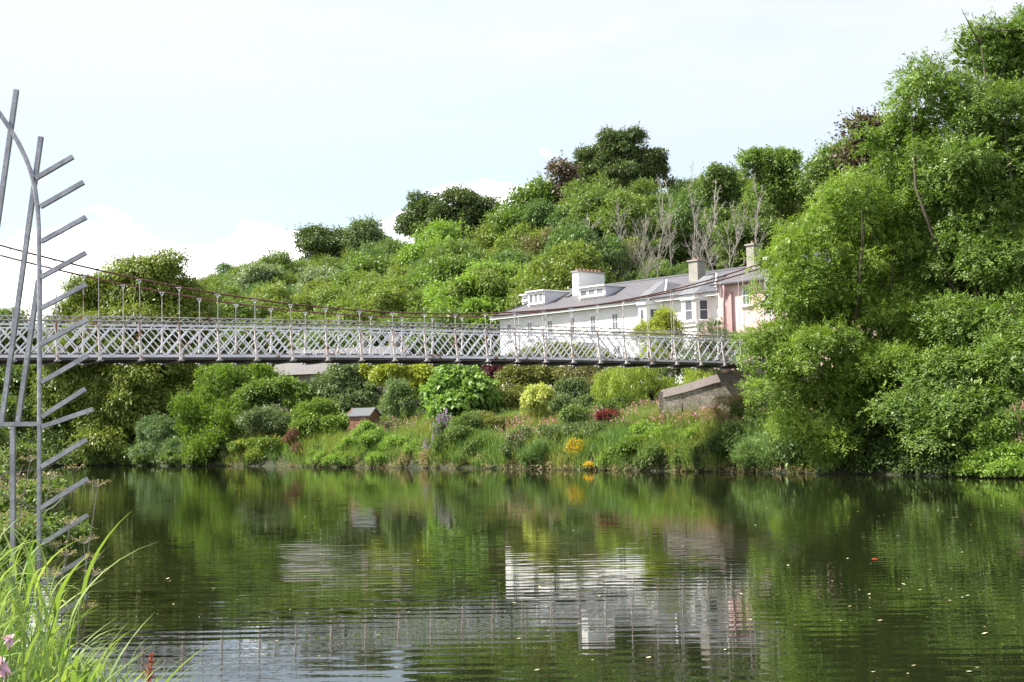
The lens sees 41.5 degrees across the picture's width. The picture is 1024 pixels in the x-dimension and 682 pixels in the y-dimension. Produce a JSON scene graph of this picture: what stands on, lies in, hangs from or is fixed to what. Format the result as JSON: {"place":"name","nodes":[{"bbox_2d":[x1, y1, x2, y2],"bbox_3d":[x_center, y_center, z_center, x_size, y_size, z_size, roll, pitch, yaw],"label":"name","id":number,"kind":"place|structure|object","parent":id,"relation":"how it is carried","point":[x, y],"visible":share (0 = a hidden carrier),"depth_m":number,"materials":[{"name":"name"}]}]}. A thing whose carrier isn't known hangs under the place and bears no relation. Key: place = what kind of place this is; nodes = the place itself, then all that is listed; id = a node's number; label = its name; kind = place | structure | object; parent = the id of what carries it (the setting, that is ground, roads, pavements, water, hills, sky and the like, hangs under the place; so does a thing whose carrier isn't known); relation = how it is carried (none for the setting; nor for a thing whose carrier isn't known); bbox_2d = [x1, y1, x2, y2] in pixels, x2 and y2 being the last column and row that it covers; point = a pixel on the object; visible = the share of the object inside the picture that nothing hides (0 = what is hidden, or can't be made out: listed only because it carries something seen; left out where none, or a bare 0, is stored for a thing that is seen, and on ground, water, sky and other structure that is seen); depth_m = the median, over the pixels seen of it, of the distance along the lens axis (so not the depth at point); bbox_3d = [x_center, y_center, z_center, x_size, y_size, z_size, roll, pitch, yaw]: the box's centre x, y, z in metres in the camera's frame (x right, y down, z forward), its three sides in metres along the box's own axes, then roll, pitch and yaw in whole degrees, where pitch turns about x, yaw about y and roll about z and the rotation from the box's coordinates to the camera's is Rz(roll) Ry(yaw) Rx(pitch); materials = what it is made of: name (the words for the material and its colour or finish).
{"place":"outdoors","nodes":[
{"label":"outdoors","id":0,"kind":"place"},
{"bbox_2d":[102,392,892,472],"bbox_3d":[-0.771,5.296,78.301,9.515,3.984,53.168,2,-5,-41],"label":"bank grass","id":1,"kind":"structure","parent":0,"point":[621,428],"depth_m":71.36,"materials":[{"name":"green plant"}]},
{"bbox_2d":[0,465,1023,681],"bbox_3d":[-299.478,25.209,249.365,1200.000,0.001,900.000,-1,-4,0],"label":"river water","id":2,"kind":"structure","parent":0,"point":[366,574],"depth_m":20.85,"materials":[{"name":"green liquid"}]},
{"bbox_2d":[0,224,1023,477],"bbox_3d":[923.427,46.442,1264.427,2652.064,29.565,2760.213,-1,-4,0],"label":"hillside terrain","id":3,"kind":"structure","parent":0,"point":[654,468],"depth_m":71.10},
{"bbox_2d":[0,304,76,464],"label":"edge maple","id":4,"kind":"object","parent":3,"relation":"on","point":[26,432],"visible":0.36,"depth_m":112.04,"materials":[{"name":"green plant"}]},
{"bbox_2d":[0,427,145,463],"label":"bush","id":5,"kind":"object","parent":3,"relation":"on","point":[64,437],"visible":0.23,"depth_m":108.00,"materials":[{"name":"green plant"}]},
{"bbox_2d":[45,441,132,464],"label":"overhanging privet","id":6,"kind":"object","parent":3,"relation":"on","point":[94,460],"visible":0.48,"depth_m":104.15,"materials":[{"name":"green plant"}]},
{"bbox_2d":[27,246,228,462],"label":"horse chestnut","id":7,"kind":"object","parent":3,"relation":"on","point":[125,397],"visible":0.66,"depth_m":107.56,"materials":[{"name":"green plant"}]},
{"bbox_2d":[49,341,237,433],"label":"shade yew","id":8,"kind":"object","parent":3,"relation":"on","point":[202,371],"visible":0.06,"depth_m":113.22,"materials":[{"name":"green plant"}]},
{"bbox_2d":[125,412,186,461],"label":"grey sallow","id":9,"kind":"object","parent":3,"relation":"on","point":[160,434],"visible":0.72,"depth_m":101.61,"materials":[{"name":"green plant"}]},
{"bbox_2d":[131,449,200,464],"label":"bank ivy","id":10,"kind":"object","parent":3,"relation":"on","point":[167,457],"visible":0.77,"depth_m":98.51,"materials":[{"name":"green plant"}]},
{"bbox_2d":[166,363,284,465],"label":"tall laurel","id":11,"kind":"object","parent":3,"relation":"on","point":[203,434],"visible":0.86,"depth_m":95.90,"materials":[{"name":"green plant"}]},
{"bbox_2d":[223,260,289,293],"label":"whitebeam","id":12,"kind":"object","parent":3,"relation":"on","point":[254,272],"visible":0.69,"depth_m":203.84,"materials":[{"name":"green plant"}]},
{"bbox_2d":[226,435,286,461],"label":"shrub","id":13,"kind":"object","parent":3,"relation":"on","point":[267,443],"visible":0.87,"depth_m":91.40,"materials":[{"name":"green plant"}]},
{"bbox_2d":[232,402,291,437],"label":"twiggy hawthorn","id":14,"kind":"object","parent":3,"relation":"on","point":[268,420],"visible":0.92,"depth_m":91.85,"materials":[{"name":"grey plant"}]},
{"bbox_2d":[230,371,317,413],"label":"sycamore","id":15,"kind":"object","parent":3,"relation":"on","point":[263,391],"visible":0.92,"depth_m":94.93,"materials":[{"name":"green plant"}]},
{"bbox_2d":[281,428,304,455],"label":"rusty dock","id":16,"kind":"object","parent":3,"relation":"on","point":[288,437],"visible":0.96,"depth_m":89.34,"materials":[{"name":"brown plant"}]},
{"bbox_2d":[288,263,344,294],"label":"whitebeam","id":17,"kind":"object","parent":3,"relation":"on","point":[320,271],"visible":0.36,"depth_m":189.34,"materials":[{"name":"green plant"}]},
{"bbox_2d":[284,396,349,439],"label":"viburnum","id":18,"kind":"object","parent":3,"relation":"on","point":[305,415],"visible":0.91,"depth_m":90.17,"materials":[{"name":"green plant"}]},
{"bbox_2d":[285,221,349,261],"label":"flat topped oak","id":19,"kind":"object","parent":3,"relation":"on","point":[310,239],"visible":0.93,"depth_m":224.13,"materials":[{"name":"green plant"}]},
{"bbox_2d":[201,294,487,366],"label":"background ash","id":20,"kind":"object","parent":3,"relation":"on","point":[242,311],"visible":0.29,"depth_m":115.21,"materials":[{"name":"green plant"}]},
{"bbox_2d":[306,363,384,414],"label":"bush","id":21,"kind":"object","parent":3,"relation":"on","point":[347,387],"visible":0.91,"depth_m":94.43,"materials":[{"name":"green plant"}]},
{"bbox_2d":[273,331,420,416],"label":"stone cottage","id":22,"kind":"structure","parent":3,"relation":"on","point":[302,371],"depth_m":104.07,"materials":[{"name":"stone"}]},
{"bbox_2d":[306,448,394,466],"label":"water mint","id":23,"kind":"object","parent":3,"relation":"on","point":[372,457],"visible":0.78,"depth_m":83.67,"materials":[{"name":"green plant"}]},
{"bbox_2d":[346,407,381,431],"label":"garden shed","id":24,"kind":"structure","parent":3,"relation":"on","point":[356,415],"depth_m":87.52,"materials":[{"name":"brown wood"}]},
{"bbox_2d":[325,250,404,289],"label":"hill oak","id":25,"kind":"object","parent":3,"relation":"on","point":[367,263],"visible":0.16,"depth_m":164.08,"materials":[{"name":"green plant"}]},
{"bbox_2d":[336,212,394,251],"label":"feathery tree","id":26,"kind":"object","parent":3,"relation":"on","point":[356,232],"visible":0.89,"depth_m":215.39,"materials":[{"name":"green plant"}]},
{"bbox_2d":[333,419,422,456],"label":"willowherb","id":27,"kind":"object","parent":3,"relation":"on","point":[365,437],"visible":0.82,"depth_m":83.42,"materials":[{"name":"green plant"}]},
{"bbox_2d":[355,363,434,399],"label":"bush","id":28,"kind":"object","parent":3,"relation":"on","point":[417,374],"visible":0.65,"depth_m":93.78,"materials":[{"name":"yellow plant"}]},
{"bbox_2d":[376,374,419,418],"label":"bush","id":29,"kind":"object","parent":3,"relation":"on","point":[399,401],"visible":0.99,"depth_m":88.39,"materials":[{"name":"green plant"}]},
{"bbox_2d":[392,189,442,245],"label":"spreading evergreen","id":30,"kind":"object","parent":3,"relation":"on","point":[406,219],"visible":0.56,"depth_m":190.33,"materials":[{"name":"green plant"}]},
{"bbox_2d":[389,213,475,271],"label":"pale hillside ash","id":31,"kind":"object","parent":3,"relation":"on","point":[441,231],"visible":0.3,"depth_m":168.27,"materials":[{"name":"green plant"}]},
{"bbox_2d":[396,249,476,298],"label":"shadow oak","id":32,"kind":"object","parent":3,"relation":"on","point":[432,268],"visible":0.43,"depth_m":138.23,"materials":[{"name":"green plant"}]},
{"bbox_2d":[420,409,453,454],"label":"purple buddleia","id":33,"kind":"object","parent":3,"relation":"on","point":[440,426],"visible":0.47,"depth_m":78.93,"materials":[{"name":"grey plant"}]},
{"bbox_2d":[420,182,501,239],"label":"round evergreen","id":34,"kind":"object","parent":3,"relation":"on","point":[471,204],"visible":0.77,"depth_m":184.28,"materials":[{"name":"green plant"}]},
{"bbox_2d":[417,364,506,420],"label":"bush","id":35,"kind":"object","parent":3,"relation":"on","point":[456,389],"visible":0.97,"depth_m":83.36,"materials":[{"name":"green plant"}]},
{"bbox_2d":[429,410,494,462],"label":"bank bramble","id":36,"kind":"object","parent":3,"relation":"on","point":[458,427],"visible":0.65,"depth_m":77.36,"materials":[{"name":"green plant"}]},
{"bbox_2d":[419,255,547,366],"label":"lime tree","id":37,"kind":"object","parent":3,"relation":"on","point":[481,302],"visible":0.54,"depth_m":118.50,"materials":[{"name":"green plant"}]},
{"bbox_2d":[464,408,518,431],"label":"bank briar","id":38,"kind":"object","parent":3,"relation":"on","point":[487,420],"visible":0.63,"depth_m":77.50,"materials":[{"name":"green plant"}]},
{"bbox_2d":[496,425,532,458],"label":"hemp agrimony","id":39,"kind":"object","parent":3,"relation":"on","point":[516,435],"visible":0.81,"depth_m":73.00,"materials":[{"name":"green plant"}]},
{"bbox_2d":[15,140,1017,391],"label":"hillside woodland","id":40,"kind":"object","parent":3,"relation":"on","point":[569,250],"visible":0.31,"depth_m":144.15,"materials":[{"name":"green plant"}]},
{"bbox_2d":[221,451,819,472],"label":"dead reed litter","id":41,"kind":"object","parent":3,"relation":"on","point":[714,469],"visible":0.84,"depth_m":69.83,"materials":[{"name":"brown plant"}]},
{"bbox_2d":[479,171,565,242],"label":"hill maple","id":42,"kind":"object","parent":3,"relation":"on","point":[520,196],"visible":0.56,"depth_m":164.20,"materials":[{"name":"green plant"}]},
{"bbox_2d":[494,364,569,412],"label":"bush","id":43,"kind":"object","parent":3,"relation":"on","point":[517,379],"visible":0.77,"depth_m":86.46,"materials":[{"name":"green plant"}]},
{"bbox_2d":[518,381,556,415],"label":"variegated dogwood","id":44,"kind":"object","parent":3,"relation":"on","point":[536,398],"visible":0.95,"depth_m":77.40,"materials":[{"name":"yellow plant"}]},
{"bbox_2d":[517,434,558,466],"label":"dark rush","id":45,"kind":"object","parent":3,"relation":"on","point":[538,448],"visible":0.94,"depth_m":70.92,"materials":[{"name":"green plant"}]},
{"bbox_2d":[514,225,600,256],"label":"brown thicket tree","id":46,"kind":"object","parent":3,"relation":"on","point":[534,243],"visible":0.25,"depth_m":138.25,"materials":[{"name":"green plant"}]},
{"bbox_2d":[507,337,615,389],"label":"yellow cotoneaster","id":47,"kind":"object","parent":3,"relation":"on","point":[538,343],"visible":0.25,"depth_m":88.74,"materials":[{"name":"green plant"}]},
{"bbox_2d":[544,150,586,203],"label":"copper tree","id":48,"kind":"object","parent":3,"relation":"on","point":[565,172],"visible":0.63,"depth_m":162.94,"materials":[{"name":"brown plant"}]},
{"bbox_2d":[546,376,599,413],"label":"spiraea","id":49,"kind":"object","parent":3,"relation":"on","point":[563,389],"visible":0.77,"depth_m":77.08,"materials":[{"name":"green plant"}]},
{"bbox_2d":[562,437,584,464],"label":"ragwort","id":50,"kind":"object","parent":3,"relation":"on","point":[568,445],"visible":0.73,"depth_m":69.14,"materials":[{"name":"yellow plant"}]},
{"bbox_2d":[537,419,613,440],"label":"pale meadowsweet","id":51,"kind":"object","parent":3,"relation":"on","point":[576,426],"visible":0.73,"depth_m":71.13,"materials":[{"name":"green plant"}]},
{"bbox_2d":[347,398,818,441],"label":"pink balsam","id":52,"kind":"object","parent":3,"relation":"on","point":[597,409],"visible":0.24,"depth_m":72.67,"materials":[{"name":"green plant"}]},
{"bbox_2d":[528,235,645,281],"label":"ivy thicket","id":53,"kind":"object","parent":3,"relation":"on","point":[633,241],"visible":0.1,"depth_m":131.98,"materials":[{"name":"green plant"}]},
{"bbox_2d":[549,365,636,401],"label":"smoke bush","id":54,"kind":"object","parent":3,"relation":"on","point":[588,372],"visible":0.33,"depth_m":82.76,"materials":[{"name":"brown plant"}]},
{"bbox_2d":[556,182,635,243],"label":"leafy sycamore","id":55,"kind":"object","parent":3,"relation":"on","point":[593,197],"visible":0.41,"depth_m":150.76,"materials":[{"name":"green plant"}]},
{"bbox_2d":[554,392,637,423],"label":"garden privet","id":56,"kind":"object","parent":3,"relation":"on","point":[571,412],"visible":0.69,"depth_m":72.99,"materials":[{"name":"green plant"}]},
{"bbox_2d":[595,200,633,281],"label":"dead tree","id":57,"kind":"object","parent":3,"relation":"on","point":[620,236],"visible":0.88,"depth_m":120.74,"materials":[{"name":"grey wood"}]},
{"bbox_2d":[570,121,676,207],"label":"great beech","id":58,"kind":"object","parent":3,"relation":"on","point":[621,158],"visible":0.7,"depth_m":165.25,"materials":[{"name":"green plant"}]},
{"bbox_2d":[490,257,757,393],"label":"white terrace house","id":59,"kind":"structure","parent":3,"relation":"on","point":[589,287],"depth_m":92.81,"materials":[{"name":"paint"}]},
{"bbox_2d":[592,431,657,469],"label":"young alder","id":60,"kind":"object","parent":3,"relation":"on","point":[624,448],"visible":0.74,"depth_m":66.20,"materials":[{"name":"green plant"}]},
{"bbox_2d":[623,214,664,279],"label":"dead tree","id":61,"kind":"object","parent":3,"relation":"on","point":[642,244],"visible":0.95,"depth_m":118.17,"materials":[{"name":"grey wood"}]},
{"bbox_2d":[590,366,715,406],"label":"bush","id":62,"kind":"object","parent":3,"relation":"on","point":[609,385],"visible":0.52,"depth_m":75.28,"materials":[{"name":"green plant"}]},
{"bbox_2d":[612,189,699,263],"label":"hill thorn","id":63,"kind":"object","parent":3,"relation":"on","point":[680,250],"visible":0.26,"depth_m":145.45,"materials":[{"name":"green plant"}]},
{"bbox_2d":[637,174,676,276],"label":"dead tree","id":64,"kind":"object","parent":3,"relation":"on","point":[660,245],"visible":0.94,"depth_m":122.78,"materials":[{"name":"grey wood"}]},
{"bbox_2d":[628,304,692,375],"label":"golden bamboo","id":65,"kind":"object","parent":3,"relation":"on","point":[660,320],"visible":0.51,"depth_m":83.58,"materials":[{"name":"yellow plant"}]},
{"bbox_2d":[631,439,690,468],"bbox_3d":[7.566,5.437,64.278,4.418,1.625,2.059,-5,-5,44],"label":"nettle bed","id":66,"kind":"object","parent":3,"relation":"on","point":[652,449],"visible":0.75,"depth_m":64.25,"materials":[{"name":"green plant"}]},
{"bbox_2d":[627,418,718,440],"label":"comfrey","id":67,"kind":"object","parent":3,"relation":"on","point":[633,428],"visible":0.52,"depth_m":65.97,"materials":[{"name":"green plant"}]},
{"bbox_2d":[606,316,755,381],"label":"climbing rose","id":68,"kind":"object","parent":3,"relation":"on","point":[663,372],"visible":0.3,"depth_m":80.29,"materials":[{"name":"green plant"}]},
{"bbox_2d":[684,214,718,272],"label":"dead tree","id":69,"kind":"object","parent":3,"relation":"on","point":[700,252],"visible":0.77,"depth_m":117.41,"materials":[{"name":"grey wood"}]},
{"bbox_2d":[690,181,724,269],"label":"dead tree","id":70,"kind":"object","parent":3,"relation":"on","point":[709,226],"visible":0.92,"depth_m":124.72,"materials":[{"name":"grey wood"}]},
{"bbox_2d":[681,161,749,269],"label":"crest ash","id":71,"kind":"object","parent":3,"relation":"on","point":[724,177],"visible":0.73,"depth_m":145.26,"materials":[{"name":"green plant"}]},
{"bbox_2d":[685,419,753,468],"bbox_3d":[9.894,4.777,62.486,3.564,2.332,2.753,-5,-5,41],"label":"shaded alder","id":72,"kind":"object","parent":3,"relation":"on","point":[728,434],"visible":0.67,"depth_m":61.76,"materials":[{"name":"green plant"}]},
{"bbox_2d":[708,202,748,268],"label":"dead tree","id":73,"kind":"object","parent":3,"relation":"on","point":[737,236],"visible":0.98,"depth_m":121.02,"materials":[{"name":"grey wood"}]},
{"bbox_2d":[701,382,761,422],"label":"dry umbels","id":74,"kind":"object","parent":3,"relation":"on","point":[715,411],"visible":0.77,"depth_m":64.96,"materials":[{"name":"brown plant"}]},
{"bbox_2d":[663,360,820,420],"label":"ramp wall","id":75,"kind":"structure","parent":3,"relation":"on","point":[699,392],"depth_m":66.81,"materials":[{"name":"grey stone"}]},
{"bbox_2d":[698,197,793,266],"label":"hill elm","id":76,"kind":"object","parent":3,"relation":"on","point":[722,216],"visible":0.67,"depth_m":129.71,"materials":[{"name":"green plant"}]},
{"bbox_2d":[748,172,770,253],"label":"dead tree","id":77,"kind":"object","parent":3,"relation":"on","point":[756,225],"visible":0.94,"depth_m":122.87,"materials":[{"name":"grey wood"}]},
{"bbox_2d":[725,392,797,430],"bbox_3d":[11.692,3.545,63.305,4.240,2.468,2.333,-5,-5,42],"label":"ivy mound","id":78,"kind":"object","parent":3,"relation":"on","point":[754,411],"visible":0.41,"depth_m":62.90,"materials":[{"name":"green plant"}]},
{"bbox_2d":[727,415,812,468],"bbox_3d":[11.658,4.587,59.554,4.754,2.777,2.679,-5,-5,45],"label":"waterside sedge","id":79,"kind":"object","parent":3,"relation":"on","point":[751,447],"visible":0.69,"depth_m":59.83,"materials":[{"name":"green plant"}]},
{"bbox_2d":[733,144,809,217],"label":"crest sycamore","id":80,"kind":"object","parent":3,"relation":"on","point":[766,162],"visible":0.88,"depth_m":134.89,"materials":[{"name":"green plant"}]},
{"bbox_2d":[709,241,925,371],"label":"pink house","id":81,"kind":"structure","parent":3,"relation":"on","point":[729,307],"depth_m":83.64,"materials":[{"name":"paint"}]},
{"bbox_2d":[779,138,898,209],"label":"background sycamore","id":82,"kind":"object","parent":3,"relation":"on","point":[818,168],"visible":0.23,"depth_m":82.14,"materials":[{"name":"green plant"}]},
{"bbox_2d":[725,165,962,472],"bbox_3d":[14.168,-1.143,57.366,10.483,13.348,8.321,-1,-4,0],"label":"ash tree","id":83,"kind":"object","parent":3,"relation":"on","point":[793,273],"visible":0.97,"depth_m":56.31,"materials":[{"name":"green plant"}]},
{"bbox_2d":[769,378,951,470],"bbox_3d":[15.777,3.187,58.394,9.208,4.740,6.835,-1,-4,0],"label":"bank elder","id":84,"kind":"object","parent":3,"relation":"on","point":[877,430],"visible":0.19,"depth_m":56.78,"materials":[{"name":"green plant"}]},
{"bbox_2d":[822,106,906,178],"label":"copper beech","id":85,"kind":"object","parent":3,"relation":"on","point":[844,156],"visible":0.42,"depth_m":66.19,"materials":[{"name":"green plant"}]},
{"bbox_2d":[803,436,976,475],"bbox_3d":[15.540,4.508,54.656,3.180,1.671,10.343,1,-4,-29],"label":"leaning willow bush","id":86,"kind":"object","parent":3,"relation":"on","point":[880,450],"visible":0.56,"depth_m":54.02,"materials":[{"name":"green plant"}]},
{"bbox_2d":[761,170,1023,397],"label":"hidden holly","id":87,"kind":"object","parent":3,"relation":"on","point":[883,287],"visible":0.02,"depth_m":61.79,"materials":[{"name":"green plant"}]},
{"bbox_2d":[833,2,1023,465],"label":"tall broadleaf tree","id":88,"kind":"object","parent":3,"relation":"on","point":[978,152],"visible":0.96,"depth_m":56.04,"materials":[{"name":"green plant"}]},
{"bbox_2d":[947,402,1023,476],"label":"riverside bramble","id":89,"kind":"object","parent":3,"relation":"on","point":[993,459],"visible":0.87,"depth_m":49.69,"materials":[{"name":"green plant"}]},
{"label":"bridge abutment","id":90,"kind":"object","parent":3,"relation":"on","visible":0},
{"bbox_2d":[0,244,833,369],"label":"suspension footbridge","id":91,"kind":"object","parent":90,"relation":"on","point":[162,357],"visible":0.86,"depth_m":54.80,"materials":[{"name":"paint"}]},
{"bbox_2d":[0,0,1023,335],"label":"sky","id":92,"kind":"structure","parent":0,"point":[211,129],"materials":[{"name":"white"}]},
{"bbox_3d":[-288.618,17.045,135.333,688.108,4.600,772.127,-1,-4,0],"label":"near riverbank","id":93,"kind":"structure","parent":0,"visible":0},
{"bbox_2d":[0,469,76,651],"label":"dry hogweed","id":94,"kind":"object","parent":93,"relation":"on","point":[17,486],"visible":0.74,"depth_m":10.15,"materials":[{"name":"brown plant"}]},
{"bbox_2d":[0,89,93,662],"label":"fishbone gate sculpture","id":95,"kind":"object","parent":93,"relation":"on","point":[38,306],"visible":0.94,"depth_m":9.03,"materials":[{"name":"metal"}]},
{"bbox_2d":[0,401,94,587],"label":"bank bramble","id":96,"kind":"object","parent":93,"relation":"on","point":[51,525],"visible":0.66,"depth_m":14.11,"materials":[{"name":"green plant"}]},
{"bbox_2d":[42,462,85,637],"bbox_3d":[-3.239,1.794,9.728,0.332,1.834,0.237,-1,-4,-13],"label":"dry hogweed","id":97,"kind":"object","parent":93,"relation":"on","point":[74,468],"visible":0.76,"depth_m":9.76,"materials":[{"name":"brown plant"}]},
{"bbox_2d":[69,477,111,655],"bbox_3d":[-2.829,1.841,9.077,0.270,1.839,0.271,-1,-4,0],"label":"dry hogweed","id":98,"kind":"object","parent":93,"relation":"on","point":[89,539],"visible":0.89,"depth_m":9.10,"materials":[{"name":"brown plant"}]},
{"bbox_2d":[0,510,227,681],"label":"reed grass","id":99,"kind":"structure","parent":93,"relation":"on","point":[50,658],"depth_m":5.57,"materials":[{"name":"green plant"}]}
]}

